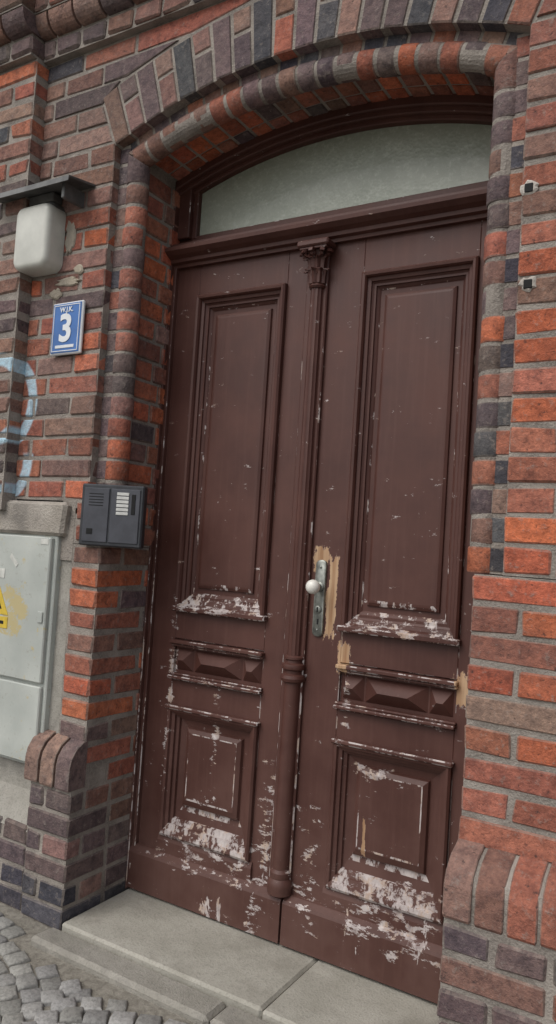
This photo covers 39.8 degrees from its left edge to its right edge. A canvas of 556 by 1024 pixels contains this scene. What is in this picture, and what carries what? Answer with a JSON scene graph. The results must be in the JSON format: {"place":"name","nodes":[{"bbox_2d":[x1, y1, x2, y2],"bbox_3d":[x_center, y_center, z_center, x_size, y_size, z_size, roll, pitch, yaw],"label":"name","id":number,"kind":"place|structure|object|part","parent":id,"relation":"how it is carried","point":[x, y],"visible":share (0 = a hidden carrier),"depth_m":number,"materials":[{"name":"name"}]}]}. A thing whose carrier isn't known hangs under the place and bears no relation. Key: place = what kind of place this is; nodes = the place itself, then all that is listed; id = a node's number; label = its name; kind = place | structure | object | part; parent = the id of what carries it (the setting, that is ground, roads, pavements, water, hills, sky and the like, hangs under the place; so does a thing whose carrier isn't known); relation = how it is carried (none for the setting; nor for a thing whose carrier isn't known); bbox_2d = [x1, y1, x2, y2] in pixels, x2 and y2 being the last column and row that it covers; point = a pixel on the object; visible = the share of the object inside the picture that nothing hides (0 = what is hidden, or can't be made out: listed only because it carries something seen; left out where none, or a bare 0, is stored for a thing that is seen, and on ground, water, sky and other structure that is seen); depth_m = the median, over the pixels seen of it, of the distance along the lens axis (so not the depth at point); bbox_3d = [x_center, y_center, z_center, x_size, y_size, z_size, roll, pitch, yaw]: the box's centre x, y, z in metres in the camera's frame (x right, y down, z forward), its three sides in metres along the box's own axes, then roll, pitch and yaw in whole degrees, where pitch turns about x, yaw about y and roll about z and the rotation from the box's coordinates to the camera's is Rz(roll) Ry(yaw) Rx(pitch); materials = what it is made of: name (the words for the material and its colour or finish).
{"place":"outdoors","nodes":[
{"label":"outdoors","id":0,"kind":"place"},
{"bbox_2d":[0,912,187,1023],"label":"cobblestone pavement","id":1,"kind":"structure","parent":0,"point":[53,991],"depth_m":2.20,"materials":[{"name":"stone"}]},
{"bbox_2d":[0,903,194,1023],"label":"ground","id":2,"kind":"structure","parent":0,"point":[104,989],"depth_m":2.33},
{"bbox_2d":[31,888,438,1023],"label":"stone doorstep","id":3,"kind":"object","parent":2,"relation":"on","point":[192,966],"visible":0.62,"depth_m":2.35,"materials":[{"name":"grey stone"}]},
{"bbox_2d":[0,0,555,1023],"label":"brickwork","id":4,"kind":"object","parent":2,"relation":"on","point":[64,756],"visible":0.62,"depth_m":2.64,"materials":[{"name":"brick"}]},
{"bbox_2d":[0,560,71,831],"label":"grey render","id":5,"kind":"object","parent":4,"relation":"attached to","point":[15,786],"visible":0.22,"depth_m":2.77,"materials":[{"name":"grey concrete"}]},
{"bbox_2d":[0,532,60,763],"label":"electrical cabinet","id":6,"kind":"object","parent":5,"relation":"attached to","point":[30,566],"visible":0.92,"depth_m":2.79,"materials":[{"name":"grey metal"}]},
{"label":"doors","id":7,"kind":"part","parent":6,"relation":"part of","materials":[{"name":"grey paint"}]},
{"bbox_2d":[0,500,71,536],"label":"concrete coping","id":8,"kind":"object","parent":5,"relation":"on","point":[37,518],"visible":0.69,"depth_m":2.82,"materials":[{"name":"grey concrete"}]},
{"bbox_2d":[0,175,95,276],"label":"wall lamp","id":9,"kind":"object","parent":4,"relation":"attached to","point":[40,238],"visible":0.98,"depth_m":2.85,"materials":[{"name":"white plastic"}]},
{"bbox_2d":[49,221,83,299],"bbox_3d":[-0.781,-0.945,2.875,0.172,0.302,0.024,2,-3,31],"label":"mortar patch","id":10,"kind":"object","parent":4,"relation":"on","point":[70,241],"visible":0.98,"depth_m":2.86,"materials":[{"name":"grey concrete"}]},
{"bbox_2d":[50,300,85,355],"bbox_3d":[-0.774,-0.674,2.820,0.155,0.195,0.019,2,-3,31],"label":"house number sign","id":11,"kind":"object","parent":4,"relation":"attached to","point":[67,328],"visible":1,"depth_m":2.81,"materials":[{"name":"blue metal"}]},
{"bbox_2d":[79,483,147,548],"bbox_3d":[-0.571,0.016,2.717,0.228,0.216,0.114,3,-3,10],"label":"intercom panel","id":12,"kind":"object","parent":4,"relation":"attached to","point":[113,515],"visible":1,"depth_m":2.66,"materials":[{"name":"grey plastic"}]},
{"bbox_2d":[0,0,555,1023],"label":"mortar","id":13,"kind":"object","parent":4,"relation":"attached to","point":[184,132],"visible":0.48,"depth_m":2.67,"materials":[{"name":"grey concrete"}]},
{"bbox_2d":[125,94,493,1003],"bbox_3d":[0.106,0.017,2.603,1.402,2.820,0.160,2,-3,31],"label":"wooden double door","id":14,"kind":"structure","parent":4,"relation":"attached to","point":[387,196],"depth_m":2.56,"materials":[{"name":"brown paint"}]},
{"bbox_2d":[267,237,335,897],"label":"carved column","id":15,"kind":"structure","parent":14,"relation":"attached to","point":[318,252],"depth_m":2.57,"materials":[{"name":"brown paint"}]},
{"bbox_2d":[312,560,327,635],"bbox_3d":[0.132,0.285,2.542,0.038,0.254,0.042,2,-3,31],"label":"lock plate","id":16,"kind":"object","parent":14,"relation":"attached to","point":[320,594],"visible":0.78,"depth_m":2.55,"materials":[{"name":"metal"}]},
{"label":"transom window glass","id":17,"kind":"part","parent":14,"relation":"part of","materials":[{"name":"grey glass"}]},
{"bbox_2d":[96,31,529,572],"bbox_3d":[0.032,-0.662,2.438,1.522,1.610,0.097,2,-3,31],"label":"roll moulding","id":18,"kind":"object","parent":4,"relation":"attached to","point":[504,67],"visible":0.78,"depth_m":2.21,"materials":[{"name":"brick"}]},
{"bbox_2d":[523,182,532,288],"bbox_3d":[0.647,-0.714,1.984,0.032,0.279,0.006,2,-3,31],"label":"anchor hole","id":19,"kind":"object","parent":4,"relation":"attached to","point":[528,187],"visible":1,"depth_m":1.98,"materials":[{"name":"black"}]},
{"bbox_2d":[518,180,538,291],"bbox_3d":[0.651,-0.714,1.994,0.055,0.300,0.023,2,-3,31],"label":"hole plaster","id":20,"kind":"object","parent":4,"relation":"attached to","point":[523,193],"visible":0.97,"depth_m":1.98,"materials":[{"name":"grey concrete"}]}
]}

